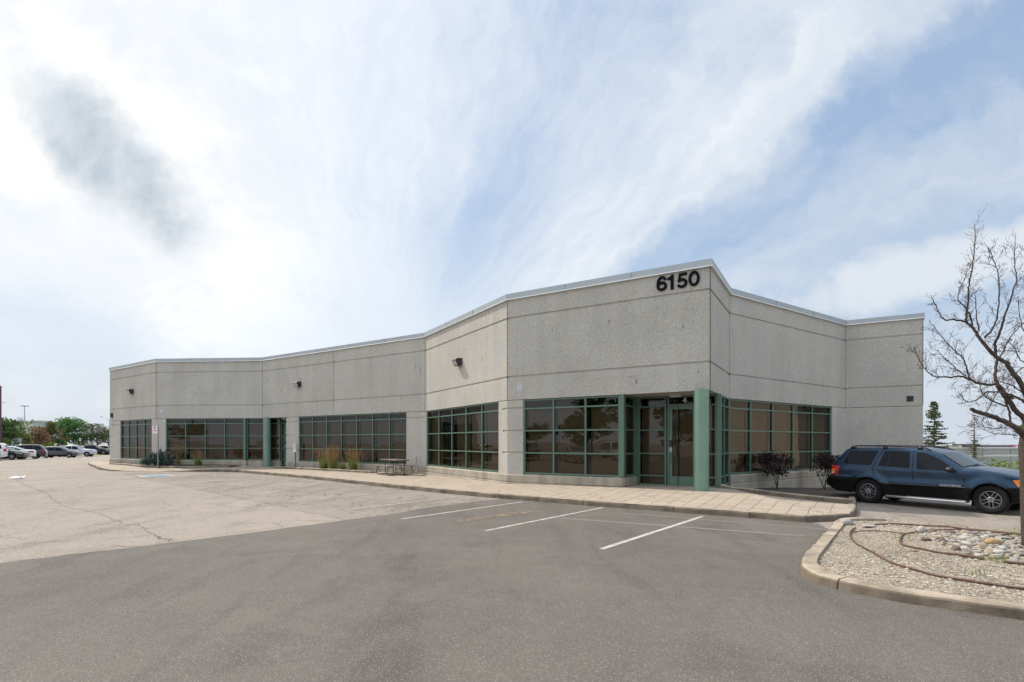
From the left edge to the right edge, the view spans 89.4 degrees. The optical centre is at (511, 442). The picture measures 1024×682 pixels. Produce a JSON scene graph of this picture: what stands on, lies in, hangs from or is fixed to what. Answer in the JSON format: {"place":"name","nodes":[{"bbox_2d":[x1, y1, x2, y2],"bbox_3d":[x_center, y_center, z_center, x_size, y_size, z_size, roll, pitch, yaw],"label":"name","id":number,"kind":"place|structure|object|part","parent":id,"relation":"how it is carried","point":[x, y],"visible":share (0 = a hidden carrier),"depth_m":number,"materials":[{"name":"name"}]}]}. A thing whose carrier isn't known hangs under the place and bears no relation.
{"place":"outdoors","nodes":[
{"label":"outdoors","id":0,"kind":"place"},
{"bbox_2d":[170,444,186,464],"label":"ornamental grass","id":1,"kind":"object","parent":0,"point":[177,461],"depth_m":34.05,"materials":[{"name":"plant"}]},
{"bbox_2d":[137,464,238,465],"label":"bed soil","id":2,"kind":"structure","parent":0,"point":[185,465],"depth_m":33.94,"materials":[{"name":"brown soil"}]},
{"bbox_2d":[139,449,175,465],"bbox_3d":[-23.230,0.969,33.940,2.344,1.250,1.356,0,0,0],"label":"blue spruce shrub","id":3,"kind":"object","parent":2,"relation":"on","point":[150,460],"visible":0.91,"depth_m":33.74,"materials":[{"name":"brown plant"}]},
{"bbox_2d":[191,449,205,465],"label":"ornamental grass","id":4,"kind":"object","parent":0,"point":[199,462],"depth_m":33.55,"materials":[{"name":"green plant"}]},
{"bbox_2d":[125,471,498,519],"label":"parking asphalt","id":5,"kind":"structure","parent":0,"point":[269,489],"depth_m":18.16,"materials":[{"name":"grey asphalt"}]},
{"bbox_2d":[13,480,487,546],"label":"asphalt cracks","id":6,"kind":"object","parent":5,"relation":"on","point":[145,528],"visible":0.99,"depth_m":12.20,"materials":[{"name":"grey asphalt"}]},
{"bbox_2d":[310,490,414,499],"bbox_3d":[-5.001,1.787,17.600,0.107,0.001,4.257,0,0,41],"label":"parking line","id":7,"kind":"object","parent":5,"relation":"on","point":[357,495],"visible":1,"depth_m":17.39,"materials":[{"name":"paint"}]},
{"bbox_2d":[348,496,459,509],"bbox_3d":[-3.026,1.787,15.419,0.097,0.001,4.617,0,0,38],"label":"parking line","id":8,"kind":"object","parent":5,"relation":"on","point":[401,503],"visible":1,"depth_m":15.11,"materials":[{"name":"white paint"}]},
{"bbox_2d":[338,457,346,469],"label":"ornamental grass","id":9,"kind":"object","parent":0,"point":[343,466],"depth_m":28.91,"materials":[{"name":"green plant"}]},
{"bbox_2d":[344,448,363,469],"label":"ornamental grass","id":10,"kind":"object","parent":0,"point":[352,465],"depth_m":28.34,"materials":[{"name":"green plant"}]},
{"bbox_2d":[407,456,426,475],"bbox_3d":[-4.620,1.129,25.150,0.760,0.953,0.600,0,0,20],"label":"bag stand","id":11,"kind":"object","parent":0,"point":[416,457],"visible":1,"depth_m":25.10,"materials":[{"name":"metal"}]},
{"bbox_2d":[89,461,850,515],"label":"pavement","id":12,"kind":"structure","parent":0,"point":[714,498],"depth_m":16.23,"materials":[{"name":"beige concrete"}]},
{"bbox_2d":[152,426,158,467],"bbox_3d":[-22.945,0.281,33.270,0.448,2.720,0.056,0,0,6],"label":"no parking sign","id":13,"kind":"object","parent":12,"relation":"on","point":[155,429],"visible":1,"depth_m":33.26,"materials":[{"name":"metal"}]},
{"bbox_2d":[110,463,229,467],"bbox_3d":[-24.297,1.601,34.778,12.714,0.284,2.166,0,0,24],"label":"bed edging","id":14,"kind":"object","parent":12,"relation":"on","point":[135,465],"visible":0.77,"depth_m":33.26,"materials":[{"name":"concrete"}]},
{"bbox_2d":[273,466,371,472],"bbox_3d":[-11.118,1.596,29.720,9.214,0.220,0.175,0,0,36],"label":"bed edging","id":15,"kind":"object","parent":12,"relation":"on","point":[339,470],"visible":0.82,"depth_m":29.32,"materials":[{"name":"concrete"}]},
{"bbox_2d":[373,459,415,474],"bbox_3d":[-5.890,1.228,25.950,1.480,0.751,1.840,0,0,-38],"label":"picnic table","id":16,"kind":"object","parent":12,"relation":"on","point":[393,460],"visible":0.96,"depth_m":25.70,"materials":[{"name":"grey plastic"}]},
{"bbox_2d":[720,484,853,503],"bbox_3d":[7.995,1.554,15.369,0.176,0.392,3.717,0,0,-40],"label":"bed edging","id":17,"kind":"object","parent":12,"relation":"on","point":[805,496],"visible":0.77,"depth_m":15.04,"materials":[{"name":"concrete"}]},
{"bbox_2d":[0,444,1020,562],"bbox_3d":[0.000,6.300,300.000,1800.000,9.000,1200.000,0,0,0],"label":"ground","id":18,"kind":"structure","parent":0,"point":[166,512],"depth_m":13.27,"materials":[{"name":"concrete"}]},
{"bbox_2d":[0,386,1,442],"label":"banner pole","id":19,"kind":"object","parent":18,"relation":"on","point":[0,414],"visible":0.88,"depth_m":60.03,"materials":[{"name":"metal"}]},
{"bbox_2d":[0,443,8,456],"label":"minivan","id":20,"kind":"object","parent":18,"relation":"on","point":[4,447],"visible":0.82,"depth_m":52.91,"materials":[{"name":"white paint"}]},
{"bbox_2d":[2,416,25,445],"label":"broadleaf tree","id":21,"kind":"object","parent":18,"relation":"on","point":[10,432],"visible":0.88,"depth_m":65.70,"materials":[{"name":"green plant"}]},
{"bbox_2d":[0,447,30,459],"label":"sports saloon","id":22,"kind":"object","parent":18,"relation":"on","point":[15,453],"visible":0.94,"depth_m":53.72,"materials":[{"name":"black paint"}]},
{"bbox_2d":[10,438,22,445],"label":"sign board","id":23,"kind":"object","parent":18,"relation":"on","point":[20,440],"visible":0.28,"depth_m":67.51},
{"bbox_2d":[8,446,36,458],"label":"saloon car","id":24,"kind":"object","parent":18,"relation":"on","point":[33,452],"visible":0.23,"depth_m":56.77,"materials":[{"name":"white paint"}]},
{"bbox_2d":[0,444,47,458],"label":"family suv","id":25,"kind":"object","parent":18,"relation":"on","point":[41,450],"visible":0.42,"depth_m":60.57,"materials":[{"name":"grey paint"}]},
{"bbox_2d":[6,420,66,446],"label":"pale factory","id":26,"kind":"structure","parent":18,"relation":"on","point":[37,423],"depth_m":128.96,"materials":[{"name":"metal"}]},
{"bbox_2d":[47,436,67,445],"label":"broadleaf tree","id":27,"kind":"object","parent":18,"relation":"on","point":[61,441],"visible":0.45,"depth_m":98.84,"materials":[{"name":"green plant"}]},
{"bbox_2d":[43,446,80,457],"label":"crossover car","id":28,"kind":"object","parent":18,"relation":"on","point":[53,451],"visible":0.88,"depth_m":76.38,"materials":[{"name":"grey paint"}]},
{"bbox_2d":[58,445,96,456],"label":"car","id":29,"kind":"object","parent":18,"relation":"on","point":[86,452],"visible":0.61,"depth_m":86.06,"materials":[{"name":"silver metal"}]},
{"bbox_2d":[84,445,109,454],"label":"pickup truck","id":30,"kind":"object","parent":18,"relation":"on","point":[102,451],"visible":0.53,"depth_m":98.53,"materials":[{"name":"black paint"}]},
{"bbox_2d":[101,416,109,451],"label":"street lamp","id":31,"kind":"object","parent":18,"relation":"on","point":[109,433],"visible":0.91,"depth_m":97.92,"materials":[{"name":"metal"}]},
{"bbox_2d":[88,462,856,522],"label":"kerb","id":32,"kind":"structure","parent":18,"relation":"on","point":[829,517],"depth_m":14.63,"materials":[{"name":"concrete"}]},
{"bbox_2d":[109,258,925,490],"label":"office building","id":33,"kind":"structure","parent":18,"relation":"on","point":[594,382],"depth_m":21.45,"materials":[{"name":"concrete"}]},
{"bbox_2d":[126,389,133,393],"bbox_3d":[-27.050,-3.600,36.623,0.406,0.340,0.320,0,0,34],"label":"wall lamp","id":34,"kind":"object","parent":33,"relation":"attached to","point":[130,391],"visible":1,"depth_m":36.53,"materials":[{"name":"brown metal"}]},
{"bbox_2d":[121,419,173,458],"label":"window","id":35,"kind":"structure","parent":33,"relation":"in","point":[142,432],"depth_m":36.88,"materials":[{"name":"black glass"}]},
{"bbox_2d":[166,418,255,459],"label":"window","id":36,"kind":"structure","parent":33,"relation":"in","point":[220,439],"depth_m":34.74,"materials":[{"name":"black glass"}]},
{"bbox_2d":[247,418,285,465],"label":"side window","id":37,"kind":"structure","parent":33,"relation":"in","point":[256,429],"depth_m":34.50,"materials":[{"name":"glass"}]},
{"bbox_2d":[281,418,283,464],"bbox_3d":[-15.101,-0.040,34.179,0.340,3.100,0.105,0,0,33],"label":"side window","id":38,"kind":"structure","parent":33,"relation":"in","point":[282,423],"depth_m":34.21,"materials":[{"name":"green paint"}]},
{"bbox_2d":[293,382,300,386],"bbox_3d":[-13.274,-3.580,31.925,0.406,0.340,0.320,0,0,33],"label":"wall lamp","id":39,"kind":"object","parent":33,"relation":"attached to","point":[296,384],"visible":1,"depth_m":31.84,"materials":[{"name":"brown metal"}]},
{"bbox_2d":[284,417,310,464],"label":"window","id":40,"kind":"structure","parent":33,"relation":"in","point":[306,419],"depth_m":34.02,"materials":[{"name":"green paint"}]},
{"bbox_2d":[299,412,406,463],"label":"window","id":41,"kind":"structure","parent":33,"relation":"in","point":[379,436],"depth_m":29.77,"materials":[{"name":"black glass"}]},
{"bbox_2d":[452,358,461,365],"bbox_3d":[-2.447,-3.560,22.950,0.320,0.340,0.406,0,0,-32],"label":"wall lamp","id":42,"kind":"object","parent":33,"relation":"attached to","point":[457,361],"visible":1,"depth_m":22.82,"materials":[{"name":"brown metal"}]},
{"bbox_2d":[427,401,527,471],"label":"window","id":43,"kind":"structure","parent":33,"relation":"in","point":[473,433],"depth_m":22.98,"materials":[{"name":"black glass"}]},
{"bbox_2d":[524,395,633,476],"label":"window","id":44,"kind":"structure","parent":33,"relation":"in","point":[558,430],"depth_m":18.55,"materials":[{"name":"black glass"}]},
{"bbox_2d":[588,396,635,476],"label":"side window","id":45,"kind":"structure","parent":33,"relation":"in","point":[591,401],"depth_m":18.31,"materials":[{"name":"glass"}]},
{"bbox_2d":[638,396,672,484],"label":"side window","id":46,"kind":"structure","parent":33,"relation":"in","point":[654,415],"depth_m":18.36,"materials":[{"name":"glass"}]},
{"bbox_2d":[656,271,699,290],"bbox_3d":[5.220,-5.080,16.292,1.329,0.472,0.050,0,0,31],"label":"address number","id":47,"kind":"object","parent":33,"relation":"attached to","point":[670,278],"visible":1,"depth_m":16.26,"materials":[{"name":"black metal"}]},
{"bbox_2d":[667,395,693,485],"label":"entrance door","id":48,"kind":"structure","parent":33,"relation":"in","point":[686,417],"depth_m":17.76,"materials":[{"name":"green paint"}]},
{"bbox_2d":[678,396,729,485],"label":"side window","id":49,"kind":"structure","parent":33,"relation":"in","point":[680,400],"depth_m":17.91,"materials":[{"name":"green paint"}]},
{"bbox_2d":[709,394,716,487],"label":"side window","id":50,"kind":"structure","parent":33,"relation":"in","point":[712,400],"depth_m":17.31,"materials":[{"name":"green paint"}]},
{"bbox_2d":[725,399,830,473],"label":"window","id":51,"kind":"structure","parent":33,"relation":"in","point":[756,427],"depth_m":21.26,"materials":[{"name":"black glass"}]},
{"bbox_2d":[827,445,1019,513],"bbox_3d":[11.864,0.939,14.808,2.240,1.725,4.730,0,0,-31],"label":"sport utility vehicle","id":52,"kind":"object","parent":18,"relation":"on","point":[876,473],"visible":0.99,"depth_m":14.22,"materials":[{"name":"blue metal"}]},
{"bbox_3d":[10.476,0.460,15.558,0.117,0.430,0.930,0,0,-31],"label":"side window","id":53,"kind":"part","parent":52,"relation":"part of","materials":[{"name":"black glass"}]},
{"bbox_3d":[10.793,0.469,15.022,0.122,0.447,0.265,0,0,-31],"label":"side window","id":54,"kind":"part","parent":52,"relation":"part of","materials":[{"name":"black glass"}]},
{"bbox_3d":[10.983,0.483,14.687,0.138,0.473,0.545,0,0,-31],"label":"side window","id":55,"kind":"part","parent":52,"relation":"part of","materials":[{"name":"black glass"}]},
{"bbox_3d":[11.383,0.518,13.997,0.139,0.475,0.800,0,0,-31],"label":"side window","id":56,"kind":"part","parent":52,"relation":"part of","materials":[{"name":"black glass"}]},
{"bbox_2d":[923,401,957,451],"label":"spruce tree","id":57,"kind":"object","parent":18,"relation":"on","point":[932,435],"visible":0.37,"depth_m":55.90,"materials":[{"name":"green plant"}]},
{"bbox_2d":[957,415,994,465],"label":"spruce tree","id":58,"kind":"object","parent":18,"relation":"on","point":[974,449],"visible":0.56,"depth_m":59.91,"materials":[{"name":"green plant"}]},
{"bbox_2d":[935,444,1018,469],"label":"grey warehouse","id":59,"kind":"structure","parent":18,"relation":"on","point":[1006,452],"depth_m":138.00,"materials":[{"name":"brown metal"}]},
{"bbox_2d":[985,459,1018,469],"bbox_3d":[36.748,1.816,33.814,13.992,1.632,2.972,0,0,0],"label":"hedge","id":60,"kind":"object","parent":18,"relation":"on","point":[1005,465],"visible":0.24,"depth_m":33.99,"materials":[{"name":"green plant"}]},
{"bbox_2d":[0,499,1023,681],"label":"driveway asphalt","id":61,"kind":"structure","parent":0,"point":[436,597],"depth_m":5.48,"materials":[{"name":"grey asphalt"}]},
{"bbox_2d":[402,502,519,518],"bbox_3d":[-1.126,1.787,13.815,0.094,0.001,4.532,0,0,40],"label":"parking line","id":62,"kind":"object","parent":61,"relation":"on","point":[459,510],"visible":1,"depth_m":13.37,"materials":[{"name":"white paint"}]},
{"bbox_2d":[456,511,536,521],"bbox_3d":[-0.455,1.787,12.560,2.690,0.001,0.652,0,0,-44],"label":"rust spill","id":63,"kind":"object","parent":61,"relation":"on","point":[522,512],"visible":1,"depth_m":12.63,"materials":[{"name":"brown"}]},
{"bbox_2d":[484,507,601,530],"bbox_3d":[0.970,1.787,12.314,0.098,0.001,4.784,0,0,39],"label":"parking line","id":64,"kind":"object","parent":61,"relation":"on","point":[541,519],"visible":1,"depth_m":11.98,"materials":[{"name":"white paint"}]},
{"bbox_2d":[599,516,704,548],"bbox_3d":[3.061,1.787,10.595,0.115,0.001,4.957,0,0,39],"label":"parking line","id":65,"kind":"object","parent":61,"relation":"on","point":[627,540],"visible":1,"depth_m":10.03,"materials":[{"name":"white paint"}]},
{"bbox_2d":[562,518,804,535],"bbox_3d":[3.399,1.788,11.050,4.968,0.001,0.152,0,0,28],"label":"scuff line","id":66,"kind":"object","parent":61,"relation":"on","point":[686,527],"visible":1,"depth_m":10.86,"materials":[{"name":"grey paint"}]},
{"bbox_2d":[614,512,827,529],"bbox_3d":[4.552,1.788,11.899,4.691,0.001,0.110,0,0,34],"label":"scuff line","id":67,"kind":"object","parent":61,"relation":"on","point":[724,521],"visible":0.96,"depth_m":11.69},
{"bbox_2d":[799,517,1023,619],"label":"island kerb","id":68,"kind":"structure","parent":61,"relation":"on","point":[811,569],"depth_m":5.90,"materials":[{"name":"concrete"}]},
{"bbox_2d":[0,0,1023,446],"label":"sky","id":69,"kind":"structure","parent":0,"point":[179,178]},
{"bbox_2d":[754,487,856,502],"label":"bed soil","id":70,"kind":"structure","parent":0,"point":[829,492],"depth_m":18.11,"materials":[{"name":"brown soil"}]},
{"bbox_2d":[756,450,796,488],"bbox_3d":[10.018,1.026,19.714,1.520,1.489,1.197,0,0,-32],"label":"purple shrub","id":71,"kind":"object","parent":70,"relation":"on","point":[779,470],"visible":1,"depth_m":19.55,"materials":[{"name":"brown plant"}]},
{"bbox_2d":[809,452,840,489],"bbox_3d":[12.594,1.127,20.689,1.307,1.539,1.499,0,0,37],"label":"purple shrub","id":72,"kind":"object","parent":70,"relation":"on","point":[824,460],"visible":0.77,"depth_m":20.56,"materials":[{"name":"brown plant"}]},
{"bbox_2d":[817,520,1023,602],"bbox_3d":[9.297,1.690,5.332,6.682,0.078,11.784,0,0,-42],"label":"island gravel bed","id":73,"kind":"object","parent":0,"point":[891,541],"visible":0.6,"depth_m":7.19,"materials":[{"name":"beige gravel"}]},
{"bbox_2d":[839,518,853,524],"bbox_3d":[6.950,1.665,10.752,0.294,0.180,0.221,6,1,-17],"label":"boulder","id":74,"kind":"object","parent":73,"relation":"on","point":[846,521],"visible":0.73,"depth_m":10.67,"materials":[{"name":"grey stone"}]},
{"bbox_2d":[852,530,901,532],"bbox_3d":[6.765,1.662,9.651,0.794,0.051,0.302,0,0,20],"label":"irrigation hose","id":75,"kind":"object","parent":73,"relation":"on","point":[876,530],"visible":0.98,"depth_m":9.71,"materials":[{"name":"brown rubber"}]},
{"bbox_2d":[916,526,925,532],"bbox_3d":[7.551,1.614,9.552,0.154,0.155,0.120,6,2,-11],"label":"upright stone","id":76,"kind":"object","parent":73,"relation":"on","point":[920,529],"visible":0.96,"depth_m":9.51,"materials":[{"name":"grey stone"}]},
{"bbox_2d":[920,537,931,540],"bbox_3d":[6.991,1.639,8.753,0.180,0.073,0.135,6,1,-17],"label":"boulder","id":77,"kind":"object","parent":73,"relation":"on","point":[925,539],"visible":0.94,"depth_m":8.70,"materials":[{"name":"brown stone"}]},
{"bbox_2d":[899,533,953,554],"bbox_3d":[6.615,1.648,8.555,0.460,0.062,1.933,0,0,18],"label":"irrigation hose","id":78,"kind":"object","parent":73,"relation":"on","point":[900,538],"visible":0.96,"depth_m":7.93,"materials":[{"name":"brown rubber"}]},
{"bbox_2d":[849,527,1023,589],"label":"irrigation hose","id":79,"kind":"object","parent":73,"relation":"on","point":[947,577],"visible":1,"depth_m":6.44,"materials":[{"name":"brown rubber"}]},
{"bbox_2d":[874,523,1019,533],"bbox_3d":[8.608,1.657,9.817,2.823,0.067,0.384,0,0,39],"label":"irrigation hose","id":80,"kind":"object","parent":73,"relation":"on","point":[942,526],"visible":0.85,"depth_m":10.14,"materials":[{"name":"brown rubber"}]},
{"bbox_2d":[951,545,960,550],"bbox_3d":[6.886,1.649,8.025,0.171,0.086,0.128,-8,-5,-43],"label":"river stone","id":81,"kind":"object","parent":73,"relation":"on","point":[955,547],"visible":0.86,"depth_m":7.98,"materials":[{"name":"stone"}]},
{"bbox_2d":[894,527,1022,575],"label":"weeds","id":82,"kind":"object","parent":73,"relation":"on","point":[981,554],"visible":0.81,"depth_m":7.27,"materials":[{"name":"green plant"}]},
{"bbox_2d":[899,203,1023,545],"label":"bare tree","id":83,"kind":"object","parent":73,"relation":"on","point":[1007,397],"visible":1,"depth_m":8.19,"materials":[{"name":"brown plant"}]},
{"bbox_2d":[904,529,1020,535],"bbox_3d":[8.256,1.647,9.456,2.253,0.044,0.632,0,0,11],"label":"irrigation hose","id":84,"kind":"object","parent":73,"relation":"on","point":[961,529],"visible":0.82,"depth_m":9.60,"materials":[{"name":"brown rubber"}]},
{"bbox_2d":[957,535,970,539],"bbox_3d":[7.774,1.648,8.889,0.135,0.098,0.194,12,-1,-38],"label":"river stone","id":85,"kind":"object","parent":73,"relation":"on","point":[963,536],"visible":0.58,"depth_m":8.86,"materials":[{"name":"grey stone"}]},
{"bbox_2d":[961,541,972,544],"bbox_3d":[7.421,1.650,8.447,0.130,0.063,0.182,4,6,-7],"label":"river stone","id":86,"kind":"object","parent":73,"relation":"on","point":[965,542],"visible":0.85,"depth_m":8.42,"materials":[{"name":"grey stone"}]},
{"bbox_2d":[954,552,983,559],"bbox_3d":[6.587,1.638,7.458,0.050,0.051,0.335,0,0,-33],"label":"irrigation hose","id":87,"kind":"object","parent":73,"relation":"on","point":[967,555],"visible":1,"depth_m":7.45,"materials":[{"name":"brown rubber"}]},
{"bbox_2d":[977,543,988,546],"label":"river stone","id":88,"kind":"object","parent":73,"relation":"on","point":[984,544],"visible":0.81,"depth_m":8.29,"materials":[{"name":"beige stone"}]},
{"bbox_2d":[984,538,1001,544],"bbox_3d":[7.877,1.630,8.461,0.268,0.128,0.210,6,1,-17],"label":"boulder","id":89,"kind":"object","parent":73,"relation":"on","point":[993,541],"visible":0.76,"depth_m":8.40,"materials":[{"name":"stone"}]},
{"bbox_2d":[993,549,1005,553],"bbox_3d":[7.278,1.641,7.733,0.163,0.082,0.113,-10,-10,23],"label":"river stone","id":90,"kind":"object","parent":73,"relation":"on","point":[997,551],"visible":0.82,"depth_m":7.70,"materials":[{"name":"white stone"}]},
{"bbox_2d":[1003,560,1023,564],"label":"irrigation hose","id":91,"kind":"object","parent":73,"relation":"on","point":[1014,562],"visible":1,"depth_m":7.06,"materials":[{"name":"brown rubber"}]},
{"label":"bed soil","id":92,"kind":"structure","parent":0,"visible":0},
{"bbox_2d":[293,444,295,466],"bbox_3d":[-13.406,0.824,31.948,0.190,1.501,0.088,0,0,20],"label":"accessible parking sign","id":93,"kind":"object","parent":92,"relation":"on","point":[294,447],"visible":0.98,"depth_m":31.91,"materials":[{"name":"white metal"}]},
{"bbox_2d":[315,447,333,468],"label":"ornamental grass","id":94,"kind":"object","parent":92,"relation":"on","point":[323,464],"depth_m":29.71,"materials":[{"name":"green plant"}]},
{"bbox_2d":[324,444,341,468],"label":"ornamental grass","id":95,"kind":"object","parent":92,"relation":"on","point":[333,462],"depth_m":29.34,"materials":[{"name":"green plant"}]},
{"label":"grass verge","id":96,"kind":"structure","parent":0,"visible":0},
{"bbox_2d":[5,418,37,444],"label":"broadleaf tree","id":97,"kind":"object","parent":96,"relation":"on","point":[25,436],"visible":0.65,"depth_m":83.67,"materials":[{"name":"green plant"}]},
{"bbox_2d":[17,426,55,444],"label":"broadleaf tree","id":98,"kind":"object","parent":96,"relation":"on","point":[39,431],"visible":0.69,"depth_m":85.88,"materials":[{"name":"brown plant"}]},
{"bbox_2d":[29,441,54,446],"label":"hedge","id":99,"kind":"object","parent":96,"relation":"on","point":[48,445],"visible":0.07,"depth_m":92.41,"materials":[{"name":"green plant"}]},
{"bbox_2d":[41,420,72,445],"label":"broadleaf tree","id":100,"kind":"object","parent":96,"relation":"on","point":[52,430],"visible":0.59,"depth_m":96.03,"materials":[{"name":"green plant"}]},
{"bbox_2d":[54,416,86,445],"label":"broadleaf tree","id":101,"kind":"object","parent":96,"relation":"on","point":[62,422],"visible":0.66,"depth_m":111.74,"materials":[{"name":"green plant"}]},
{"bbox_2d":[62,419,99,445],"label":"broadleaf tree","id":102,"kind":"object","parent":96,"relation":"on","point":[76,435],"visible":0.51,"depth_m":112.78,"materials":[{"name":"green plant"}]},
{"bbox_2d":[78,423,108,444],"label":"broadleaf tree","id":103,"kind":"object","parent":96,"relation":"on","point":[101,435],"visible":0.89,"depth_m":111.47,"materials":[{"name":"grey plant"}]},
{"label":"stall marking border","id":104,"kind":"structure","parent":0,"visible":0},
{"bbox_2d":[140,475,169,476],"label":"stall marking field","id":105,"kind":"structure","parent":104,"relation":"on","point":[153,475],"depth_m":27.81,"materials":[{"name":"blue paint"}]}
]}

